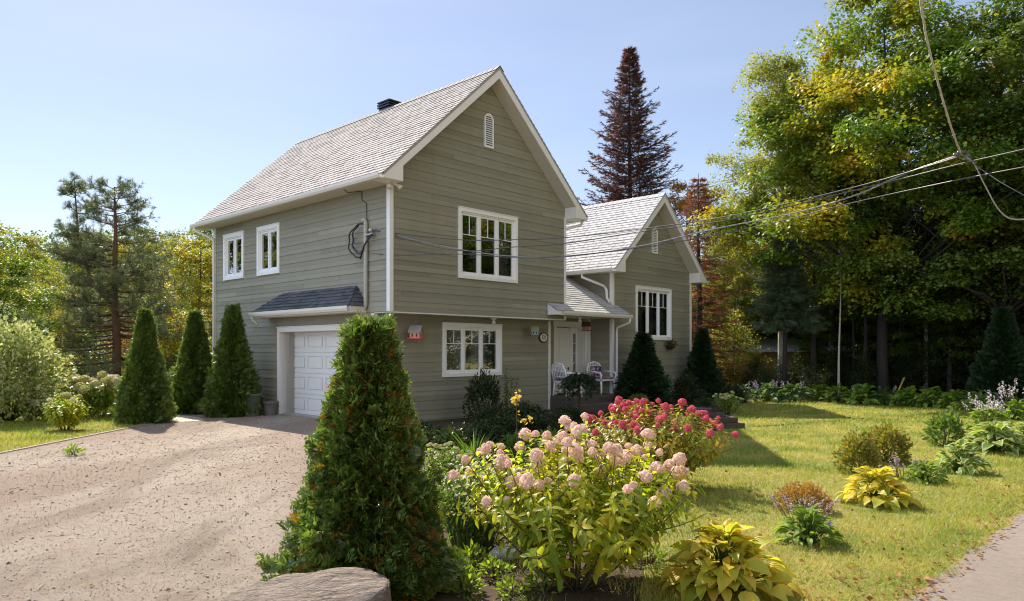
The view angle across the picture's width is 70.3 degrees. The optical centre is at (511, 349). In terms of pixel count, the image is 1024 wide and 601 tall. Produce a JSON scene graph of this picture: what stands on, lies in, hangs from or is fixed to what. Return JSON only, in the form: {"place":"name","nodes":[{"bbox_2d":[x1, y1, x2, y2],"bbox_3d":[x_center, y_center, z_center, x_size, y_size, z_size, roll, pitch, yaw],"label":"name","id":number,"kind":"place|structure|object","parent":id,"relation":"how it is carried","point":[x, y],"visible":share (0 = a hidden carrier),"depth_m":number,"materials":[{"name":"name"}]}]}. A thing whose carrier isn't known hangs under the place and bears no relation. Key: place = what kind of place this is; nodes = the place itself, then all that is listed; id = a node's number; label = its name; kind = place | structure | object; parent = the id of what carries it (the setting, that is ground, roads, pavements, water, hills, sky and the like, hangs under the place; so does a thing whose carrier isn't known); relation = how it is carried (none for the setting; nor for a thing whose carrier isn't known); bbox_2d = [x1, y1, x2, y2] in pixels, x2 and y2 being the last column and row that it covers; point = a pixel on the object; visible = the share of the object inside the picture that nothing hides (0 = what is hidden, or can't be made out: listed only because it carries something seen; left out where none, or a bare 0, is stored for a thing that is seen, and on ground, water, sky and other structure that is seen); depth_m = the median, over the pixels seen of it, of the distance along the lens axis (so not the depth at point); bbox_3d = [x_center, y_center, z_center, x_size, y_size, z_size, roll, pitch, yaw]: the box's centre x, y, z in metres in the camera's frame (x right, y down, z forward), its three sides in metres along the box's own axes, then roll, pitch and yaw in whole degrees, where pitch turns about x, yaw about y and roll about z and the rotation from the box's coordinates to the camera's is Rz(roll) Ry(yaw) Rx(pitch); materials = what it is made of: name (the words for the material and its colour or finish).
{"place":"outdoors","nodes":[
{"label":"outdoors","id":0,"kind":"place"},
{"bbox_2d":[0,403,179,451],"bbox_3d":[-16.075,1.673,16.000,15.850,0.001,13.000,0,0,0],"label":"lawn","id":1,"kind":"structure","parent":0,"point":[98,424],"depth_m":15.29,"materials":[{"name":"plant"}]},
{"bbox_2d":[0,312,76,423],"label":"variegated willow","id":2,"kind":"object","parent":1,"relation":"on","point":[14,349],"visible":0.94,"depth_m":16.73,"materials":[{"name":"green plant"}]},
{"bbox_2d":[0,220,77,377],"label":"broadleaf tree","id":3,"kind":"object","parent":1,"relation":"on","point":[31,295],"visible":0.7,"depth_m":22.54,"materials":[{"name":"green plant"}]},
{"bbox_2d":[42,392,92,429],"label":"lime hydrangea","id":4,"kind":"object","parent":1,"relation":"on","point":[60,414],"visible":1,"depth_m":14.94,"materials":[{"name":"green plant"}]},
{"bbox_2d":[47,371,122,417],"bbox_3d":[-10.457,1.120,18.273,2.382,1.182,2.144,0,0,0],"label":"lime hydrangea","id":5,"kind":"object","parent":1,"relation":"on","point":[98,395],"visible":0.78,"depth_m":17.81,"materials":[{"name":"green plant"}]},
{"bbox_2d":[107,305,178,424],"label":"cedar tree","id":6,"kind":"object","parent":1,"relation":"on","point":[145,389],"visible":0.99,"depth_m":16.50,"materials":[{"name":"green plant"}]},
{"bbox_2d":[169,308,214,414],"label":"cedar tree","id":7,"kind":"object","parent":1,"relation":"on","point":[189,379],"visible":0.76,"depth_m":19.02,"materials":[{"name":"green plant"}]},
{"bbox_2d":[0,414,318,600],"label":"driveway","id":8,"kind":"structure","parent":0,"point":[169,574],"depth_m":7.56,"materials":[{"name":"beige gravel"}]},
{"bbox_2d":[196,303,267,417],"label":"cedar tree","id":9,"kind":"object","parent":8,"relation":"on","point":[222,390],"visible":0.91,"depth_m":18.23,"materials":[{"name":"green plant"}]},
{"bbox_2d":[4,292,965,423],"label":"ground","id":10,"kind":"structure","parent":0,"point":[450,420],"depth_m":25.62,"materials":[{"name":"green plant"}]},
{"bbox_2d":[0,227,77,325],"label":"slope tree","id":11,"kind":"object","parent":10,"relation":"on","point":[29,247],"visible":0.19,"depth_m":51.96,"materials":[{"name":"green plant"}]},
{"bbox_2d":[0,263,79,335],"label":"slope tree","id":12,"kind":"object","parent":10,"relation":"on","point":[40,276],"visible":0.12,"depth_m":43.86,"materials":[{"name":"green plant"}]},
{"bbox_2d":[55,318,109,383],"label":"slope tree","id":13,"kind":"object","parent":10,"relation":"on","point":[92,357],"visible":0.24,"depth_m":32.94,"materials":[{"name":"green plant"}]},
{"bbox_2d":[33,227,136,353],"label":"slope tree","id":14,"kind":"object","parent":10,"relation":"on","point":[58,278],"visible":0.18,"depth_m":48.99,"materials":[{"name":"green plant"}]},
{"bbox_2d":[9,171,210,378],"bbox_3d":[-14.314,-2.353,26.116,6.814,8.210,6.941,0,0,17],"label":"pine tree","id":15,"kind":"object","parent":10,"relation":"on","point":[82,251],"visible":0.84,"depth_m":25.87,"materials":[{"name":"green plant"}]},
{"bbox_2d":[68,236,154,353],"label":"slope tree","id":16,"kind":"object","parent":10,"relation":"on","point":[125,256],"visible":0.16,"depth_m":45.46,"materials":[{"name":"green plant"}]},
{"bbox_2d":[157,307,186,381],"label":"slope tree","id":17,"kind":"object","parent":10,"relation":"on","point":[166,344],"visible":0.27,"depth_m":26.70,"materials":[{"name":"green plant"}]},
{"bbox_2d":[135,226,212,345],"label":"slope tree","id":18,"kind":"object","parent":10,"relation":"on","point":[169,235],"visible":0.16,"depth_m":47.57,"materials":[{"name":"green plant"}]},
{"bbox_2d":[152,237,211,355],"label":"broadleaf tree","id":19,"kind":"object","parent":10,"relation":"on","point":[204,258],"visible":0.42,"depth_m":30.52,"materials":[{"name":"green plant"}]},
{"bbox_2d":[0,228,706,331],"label":"woods","id":20,"kind":"object","parent":10,"relation":"on","point":[66,267],"visible":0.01,"depth_m":78.32,"materials":[{"name":"green plant"}]},
{"bbox_2d":[190,66,706,421],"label":"house","id":21,"kind":"structure","parent":10,"relation":"on","point":[300,272],"depth_m":18.53,"materials":[{"name":"paint"}]},
{"bbox_2d":[222,230,243,280],"bbox_3d":[-7.784,-2.647,20.634,1.251,1.313,0.317,0,0,43],"label":"window","id":22,"kind":"structure","parent":21,"relation":"in","point":[235,237],"depth_m":20.58,"materials":[{"name":"white plastic"}]},
{"bbox_2d":[256,222,279,275],"bbox_3d":[-6.352,-2.639,19.277,1.204,1.308,0.317,0,0,43],"label":"window","id":23,"kind":"structure","parent":21,"relation":"in","point":[269,229],"depth_m":19.27,"materials":[{"name":"white plastic"}]},
{"bbox_2d":[294,331,342,415],"bbox_3d":[-4.598,0.598,17.873,3.304,2.142,0.070,0,0,43],"label":"garage door","id":24,"kind":"structure","parent":21,"relation":"in","point":[314,351],"depth_m":18.22,"materials":[{"name":"white paint"}]},
{"bbox_2d":[442,322,502,376],"bbox_3d":[-1.053,-0.004,18.230,0.317,1.318,2.054,0,0,43],"label":"window","id":25,"kind":"structure","parent":21,"relation":"in","point":[466,329],"depth_m":18.35,"materials":[{"name":"white plastic"}]},
{"bbox_2d":[458,206,518,283],"bbox_3d":[-0.644,-2.524,17.820,0.317,1.681,2.052,0,0,43],"label":"window","id":26,"kind":"structure","parent":21,"relation":"in","point":[502,222],"depth_m":17.96,"materials":[{"name":"white plastic"}]},
{"bbox_2d":[553,321,586,394],"bbox_3d":[1.646,0.230,21.762,0.324,2.140,1.610,0,0,43],"label":"entry door","id":27,"kind":"structure","parent":21,"relation":"in","point":[563,337],"depth_m":21.99,"materials":[{"name":"white paint"}]},
{"bbox_2d":[586,361,616,394],"bbox_3d":[2.643,0.816,21.604,0.720,0.971,0.692,0,0,-38],"label":"porch chair","id":28,"kind":"object","parent":21,"relation":"on","point":[595,370],"visible":0.84,"depth_m":21.61,"materials":[{"name":"white plastic"}]},
{"bbox_2d":[635,285,671,339],"bbox_3d":[4.475,-1.164,23.434,0.317,1.698,2.094,0,0,43],"label":"window","id":29,"kind":"structure","parent":21,"relation":"in","point":[649,291],"depth_m":23.58,"materials":[{"name":"white plastic"}]},
{"bbox_2d":[372,156,959,240],"bbox_3d":[1.647,-2.391,13.001,11.013,0.448,1.154,0,0,37],"label":"thin cable","id":30,"kind":"object","parent":21,"relation":"attached to","point":[699,220],"visible":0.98,"depth_m":12.36,"materials":[{"name":"black rubber"}]},
{"bbox_2d":[373,155,960,257],"bbox_3d":[1.668,-2.234,13.005,10.989,0.883,1.167,0,0,38],"label":"service cable","id":31,"kind":"object","parent":21,"relation":"attached to","point":[696,232],"visible":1,"depth_m":12.36,"materials":[{"name":"rubber"}]},
{"bbox_2d":[952,151,970,157],"bbox_3d":[5.696,-2.476,9.210,0.228,0.098,0.058,0,0,0],"label":"cable clamp","id":32,"kind":"object","parent":31,"relation":"attached to","point":[958,154],"visible":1,"depth_m":9.20,"materials":[{"name":"silver metal"}]},
{"bbox_2d":[919,0,960,153],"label":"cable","id":33,"kind":"object","parent":32,"relation":"attached to","point":[934,69],"visible":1,"depth_m":8.31,"materials":[{"name":"grey rubber"}]},
{"bbox_2d":[371,166,1023,257],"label":"thin cable","id":34,"kind":"object","parent":21,"relation":"attached to","point":[749,227],"visible":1,"depth_m":11.67,"materials":[{"name":"black rubber"}]},
{"bbox_2d":[396,149,1023,250],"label":"thin cable","id":35,"kind":"object","parent":21,"relation":"attached to","point":[747,215],"visible":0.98,"depth_m":11.69,"materials":[{"name":"black rubber"}]},
{"bbox_2d":[577,45,705,317],"bbox_3d":[6.495,-7.558,39.935,9.892,18.344,8.935,0,0,30],"label":"dead spruce","id":36,"kind":"object","parent":10,"relation":"on","point":[630,129],"visible":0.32,"depth_m":39.40,"materials":[{"name":"brown plant"}]},
{"bbox_2d":[667,179,751,355],"bbox_3d":[8.653,-3.397,35.678,7.284,10.281,5.899,0,0,0],"label":"background tree","id":37,"kind":"object","parent":10,"relation":"on","point":[678,206],"visible":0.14,"depth_m":35.64,"materials":[{"name":"brown plant"}]},
{"bbox_2d":[679,173,752,379],"bbox_3d":[7.315,-2.587,28.321,5.138,8.652,4.411,0,0,-33],"label":"red needled spruce","id":38,"kind":"object","parent":10,"relation":"on","point":[698,292],"visible":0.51,"depth_m":28.23,"materials":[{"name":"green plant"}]},
{"bbox_2d":[692,226,776,352],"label":"birch tree","id":39,"kind":"object","parent":10,"relation":"on","point":[738,286],"visible":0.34,"depth_m":31.61,"materials":[{"name":"green plant"}]},
{"bbox_2d":[710,305,772,391],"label":"sapling","id":40,"kind":"object","parent":10,"relation":"on","point":[740,344],"visible":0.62,"depth_m":28.85,"materials":[{"name":"green plant"}]},
{"bbox_2d":[743,233,831,394],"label":"spruce tree","id":41,"kind":"object","parent":10,"relation":"on","point":[774,298],"visible":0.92,"depth_m":25.65,"materials":[{"name":"green plant"}]},
{"bbox_2d":[699,43,878,385],"bbox_3d":[10.433,-4.751,27.701,6.339,13.002,6.872,0,0,-43],"label":"birch tree","id":42,"kind":"object","parent":10,"relation":"on","point":[777,72],"visible":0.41,"depth_m":26.92,"materials":[{"name":"green plant"}]},
{"bbox_2d":[725,333,874,389],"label":"shed","id":43,"kind":"structure","parent":10,"relation":"on","point":[772,345],"depth_m":30.53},
{"bbox_2d":[797,358,828,397],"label":"sapling","id":44,"kind":"object","parent":10,"relation":"on","point":[807,374],"visible":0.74,"depth_m":25.55,"materials":[{"name":"green plant"}]},
{"bbox_2d":[756,57,880,352],"bbox_3d":[13.624,-5.383,30.678,6.872,14.276,6.339,0,0,-2],"label":"birch tree","id":45,"kind":"object","parent":10,"relation":"on","point":[842,302],"visible":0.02,"depth_m":30.80,"materials":[{"name":"green plant"}]},
{"bbox_2d":[788,302,857,390],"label":"background tree","id":46,"kind":"object","parent":10,"relation":"on","point":[831,330],"visible":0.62,"depth_m":28.94,"materials":[{"name":"green plant"}]},
{"bbox_2d":[794,217,896,398],"bbox_3d":[11.221,-1.383,24.444,3.129,6.262,2.575,0,0,0],"label":"young tree","id":47,"kind":"object","parent":10,"relation":"on","point":[849,242],"visible":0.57,"depth_m":24.36,"materials":[{"name":"green plant"}]},
{"bbox_2d":[680,0,1023,396],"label":"maple tree","id":48,"kind":"object","parent":10,"relation":"on","point":[864,92],"visible":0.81,"depth_m":23.74,"materials":[{"name":"green plant"}]},
{"bbox_2d":[844,348,884,397],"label":"sapling","id":49,"kind":"object","parent":10,"relation":"on","point":[867,370],"visible":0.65,"depth_m":25.47,"materials":[{"name":"green plant"}]},
{"bbox_2d":[835,310,914,387],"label":"sapling","id":50,"kind":"object","parent":10,"relation":"on","point":[871,342],"visible":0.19,"depth_m":27.74,"materials":[{"name":"green plant"}]},
{"bbox_2d":[848,268,964,388],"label":"background tree","id":51,"kind":"object","parent":10,"relation":"on","point":[894,335],"visible":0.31,"depth_m":26.07,"materials":[{"name":"green plant"}]},
{"bbox_2d":[888,337,939,396],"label":"sapling","id":52,"kind":"object","parent":10,"relation":"on","point":[911,373],"visible":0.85,"depth_m":25.46,"materials":[{"name":"green plant"}]},
{"bbox_2d":[820,0,1023,381],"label":"maple tree","id":53,"kind":"object","parent":10,"relation":"on","point":[1005,261],"visible":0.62,"depth_m":22.69,"materials":[{"name":"green plant"}]},
{"bbox_2d":[889,256,992,394],"bbox_3d":[15.561,-0.899,26.060,4.203,5.253,4.088,0,0,-21],"label":"background tree","id":54,"kind":"object","parent":10,"relation":"on","point":[946,326],"visible":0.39,"depth_m":25.39,"materials":[{"name":"green plant"}]},
{"bbox_2d":[915,281,987,393],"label":"sapling","id":55,"kind":"object","parent":10,"relation":"on","point":[960,349],"visible":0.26,"depth_m":25.39,"materials":[{"name":"green plant"}]},
{"bbox_2d":[929,270,1023,371],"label":"background tree","id":56,"kind":"object","parent":10,"relation":"on","point":[977,340],"visible":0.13,"depth_m":25.23,"materials":[{"name":"green plant"}]},
{"bbox_2d":[0,0,1023,267],"label":"sky","id":57,"kind":"structure","parent":0,"point":[191,100],"materials":[{"name":"blue"}]},
{"bbox_2d":[420,399,752,600],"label":"garden soil","id":58,"kind":"structure","parent":0,"point":[600,591],"depth_m":5.23,"materials":[{"name":"brown soil"}]},
{"bbox_2d":[221,567,391,600],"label":"boulder","id":59,"kind":"object","parent":58,"relation":"on","point":[348,584],"visible":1,"depth_m":3.85,"materials":[{"name":"grey stone"}]},
{"bbox_2d":[254,309,476,600],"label":"cedar tree","id":60,"kind":"object","parent":58,"relation":"on","point":[369,499],"visible":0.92,"depth_m":4.78,"materials":[{"name":"green plant"}]},
{"bbox_2d":[419,441,479,508],"bbox_3d":[-0.646,1.313,7.420,0.668,0.759,0.910,0,0,-31],"label":"sedum clump","id":61,"kind":"object","parent":58,"relation":"on","point":[432,465],"visible":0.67,"depth_m":7.33,"materials":[{"name":"green plant"}]},
{"bbox_2d":[429,421,483,451],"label":"dark shrub","id":62,"kind":"object","parent":58,"relation":"on","point":[458,432],"visible":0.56,"depth_m":11.16,"materials":[{"name":"green plant"}]},
{"bbox_2d":[444,564,488,600],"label":"weed tuft","id":63,"kind":"object","parent":58,"relation":"on","point":[473,582],"visible":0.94,"depth_m":4.96,"materials":[{"name":"green plant"}]},
{"bbox_2d":[435,456,502,552],"bbox_3d":[-0.322,1.284,6.130,0.712,0.788,0.685,0,0,0],"label":"white flower clump","id":64,"kind":"object","parent":58,"relation":"on","point":[467,532],"visible":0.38,"depth_m":6.00,"materials":[{"name":"green plant"}]},
{"bbox_2d":[431,426,508,462],"bbox_3d":[-0.612,1.374,10.754,1.147,0.602,1.077,0,0,-41],"label":"iris clump","id":65,"kind":"object","parent":58,"relation":"on","point":[476,445],"visible":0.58,"depth_m":10.66,"materials":[{"name":"green plant"}]},
{"bbox_2d":[462,367,504,420],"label":"dark shrub","id":66,"kind":"object","parent":58,"relation":"on","point":[489,387],"visible":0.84,"depth_m":17.03,"materials":[{"name":"green plant"}]},
{"bbox_2d":[466,419,510,452],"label":"dark shrub","id":67,"kind":"object","parent":58,"relation":"on","point":[487,428],"visible":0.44,"depth_m":12.06,"materials":[{"name":"green plant"}]},
{"bbox_2d":[470,402,511,430],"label":"dark shrub","id":68,"kind":"object","parent":58,"relation":"on","point":[486,412],"visible":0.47,"depth_m":14.63,"materials":[{"name":"green plant"}]},
{"bbox_2d":[476,551,516,582],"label":"weed tuft","id":69,"kind":"object","parent":58,"relation":"on","point":[485,564],"visible":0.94,"depth_m":5.31,"materials":[{"name":"green plant"}]},
{"bbox_2d":[479,411,532,441],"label":"dark shrub","id":70,"kind":"object","parent":58,"relation":"on","point":[506,423],"visible":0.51,"depth_m":12.73,"materials":[{"name":"green plant"}]},
{"bbox_2d":[493,573,531,600],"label":"weed tuft","id":71,"kind":"object","parent":58,"relation":"on","point":[506,589],"visible":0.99,"depth_m":4.90,"materials":[{"name":"green plant"}]},
{"bbox_2d":[509,409,559,437],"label":"dark shrub","id":72,"kind":"object","parent":58,"relation":"on","point":[542,423],"visible":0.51,"depth_m":13.05,"materials":[{"name":"green plant"}]},
{"bbox_2d":[521,565,565,594],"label":"weed tuft","id":73,"kind":"object","parent":58,"relation":"on","point":[546,586],"visible":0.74,"depth_m":5.04,"materials":[{"name":"green plant"}]},
{"bbox_2d":[463,509,663,600],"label":"grass","id":74,"kind":"structure","parent":58,"relation":"on","point":[652,582],"depth_m":5.10,"materials":[{"name":"green plant"}]},
{"bbox_2d":[435,412,710,592],"bbox_3d":[0.394,1.078,5.135,1.852,1.232,2.007,0,0,0],"label":"pink hydrangea","id":75,"kind":"object","parent":58,"relation":"on","point":[542,520],"visible":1,"depth_m":4.77,"materials":[{"name":"green plant"}]},
{"bbox_2d":[556,371,600,415],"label":"weeping shrub","id":76,"kind":"object","parent":58,"relation":"on","point":[572,380],"visible":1,"depth_m":17.99,"materials":[{"name":"green plant"}]},
{"bbox_2d":[612,331,676,408],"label":"cedar tree","id":77,"kind":"object","parent":58,"relation":"on","point":[643,372],"visible":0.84,"depth_m":20.86,"materials":[{"name":"green plant"}]},
{"bbox_2d":[586,396,739,486],"bbox_3d":[1.701,1.125,8.836,2.039,1.138,1.850,0,0,-24],"label":"red hydrangea","id":78,"kind":"object","parent":58,"relation":"on","point":[624,428],"visible":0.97,"depth_m":8.54,"materials":[{"name":"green plant"}]},
{"bbox_2d":[670,370,699,403],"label":"dark shrub","id":79,"kind":"object","parent":58,"relation":"on","point":[687,382],"visible":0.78,"depth_m":22.50,"materials":[{"name":"green plant"}]},
{"bbox_2d":[673,327,725,399],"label":"cedar tree","id":80,"kind":"object","parent":58,"relation":"on","point":[701,364],"visible":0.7,"depth_m":23.72,"materials":[{"name":"green plant"}]},
{"bbox_2d":[711,391,744,413],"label":"sedum clump","id":81,"kind":"object","parent":58,"relation":"on","point":[726,401],"visible":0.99,"depth_m":19.04,"materials":[{"name":"green plant"}]},
{"bbox_2d":[638,399,1023,600],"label":"lawn","id":82,"kind":"structure","parent":0,"point":[1010,518],"depth_m":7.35,"materials":[{"name":"plant"}]},
{"bbox_2d":[0,413,1023,600],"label":"fallen leaves","id":83,"kind":"object","parent":82,"relation":"on","point":[869,598],"visible":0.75,"depth_m":5.75,"materials":[{"name":"orange plant"}]},
{"bbox_2d":[691,412,744,429],"bbox_3d":[4.264,1.504,15.544,1.170,0.345,0.712,0,0,-20],"label":"timber planter","id":84,"kind":"object","parent":82,"relation":"on","point":[728,422],"visible":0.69,"depth_m":15.37,"materials":[{"name":"wood"}]},
{"bbox_2d":[654,519,804,600],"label":"hosta","id":85,"kind":"object","parent":82,"relation":"on","point":[736,550],"visible":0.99,"depth_m":4.87,"materials":[{"name":"yellow plant"}]},
{"bbox_2d":[750,381,786,402],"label":"hosta","id":86,"kind":"object","parent":82,"relation":"on","point":[766,388],"visible":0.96,"depth_m":23.39,"materials":[{"name":"green plant"}]},
{"bbox_2d":[772,379,817,402],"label":"hosta","id":87,"kind":"object","parent":82,"relation":"on","point":[804,392],"visible":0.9,"depth_m":23.34,"materials":[{"name":"green plant"}]},
{"bbox_2d":[771,479,833,513],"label":"barberry bush","id":88,"kind":"object","parent":82,"relation":"on","point":[811,489],"visible":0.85,"depth_m":7.53,"materials":[{"name":"orange plant"}]},
{"bbox_2d":[772,503,846,551],"bbox_3d":[2.561,1.521,6.305,0.664,0.419,0.600,0,0,43],"label":"hosta","id":89,"kind":"object","parent":82,"relation":"on","point":[806,531],"visible":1,"depth_m":6.25,"materials":[{"name":"green plant"}]},
{"bbox_2d":[831,426,886,474],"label":"spirea bush","id":90,"kind":"object","parent":82,"relation":"on","point":[863,447],"visible":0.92,"depth_m":9.71,"materials":[{"name":"green plant"}]},
{"bbox_2d":[838,383,884,405],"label":"hosta","id":91,"kind":"object","parent":82,"relation":"on","point":[863,396],"visible":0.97,"depth_m":22.19,"materials":[{"name":"green plant"}]},
{"bbox_2d":[834,466,922,512],"bbox_3d":[3.957,1.489,7.924,0.847,0.463,0.928,0,0,0],"label":"hosta","id":92,"kind":"object","parent":82,"relation":"on","point":[879,488],"visible":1,"depth_m":7.79,"materials":[{"name":"yellow plant"}]},
{"bbox_2d":[860,419,913,464],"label":"spirea bush","id":93,"kind":"object","parent":82,"relation":"on","point":[896,442],"visible":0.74,"depth_m":10.66,"materials":[{"name":"green plant"}]},
{"bbox_2d":[886,386,930,406],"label":"hosta","id":94,"kind":"object","parent":82,"relation":"on","point":[901,393],"visible":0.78,"depth_m":21.37,"materials":[{"name":"green plant"}]},
{"bbox_2d":[901,460,948,484],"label":"hosta","id":95,"kind":"object","parent":82,"relation":"on","point":[924,474],"visible":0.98,"depth_m":9.13,"materials":[{"name":"green plant"}]},
{"bbox_2d":[897,386,952,408],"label":"hosta","id":96,"kind":"object","parent":82,"relation":"on","point":[926,392],"visible":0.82,"depth_m":21.00,"materials":[{"name":"green plant"}]},
{"bbox_2d":[919,406,969,446],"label":"peony plant","id":97,"kind":"object","parent":82,"relation":"on","point":[950,423],"visible":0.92,"depth_m":12.55,"materials":[{"name":"green plant"}]},
{"bbox_2d":[928,439,995,476],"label":"hosta","id":98,"kind":"object","parent":82,"relation":"on","point":[962,455],"visible":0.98,"depth_m":9.90,"materials":[{"name":"green plant"}]},
{"bbox_2d":[955,420,1023,456],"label":"hosta","id":99,"kind":"object","parent":82,"relation":"on","point":[996,430],"visible":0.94,"depth_m":11.70,"materials":[{"name":"green plant"}]},
{"bbox_2d":[960,393,1019,429],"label":"hosta","id":100,"kind":"object","parent":82,"relation":"on","point":[981,417],"visible":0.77,"depth_m":15.26,"materials":[{"name":"green plant"}]},
{"bbox_2d":[961,305,1023,409],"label":"cedar tree","id":101,"kind":"object","parent":82,"relation":"on","point":[999,357],"visible":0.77,"depth_m":20.33,"materials":[{"name":"green plant"}]},
{"bbox_2d":[987,377,1023,420],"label":"hosta","id":102,"kind":"object","parent":82,"relation":"on","point":[1015,405],"visible":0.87,"depth_m":17.10,"materials":[{"name":"green plant"}]},
{"bbox_2d":[905,513,1023,600],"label":"road","id":103,"kind":"structure","parent":0,"point":[996,573],"depth_m":5.37,"materials":[{"name":"beige concrete"}]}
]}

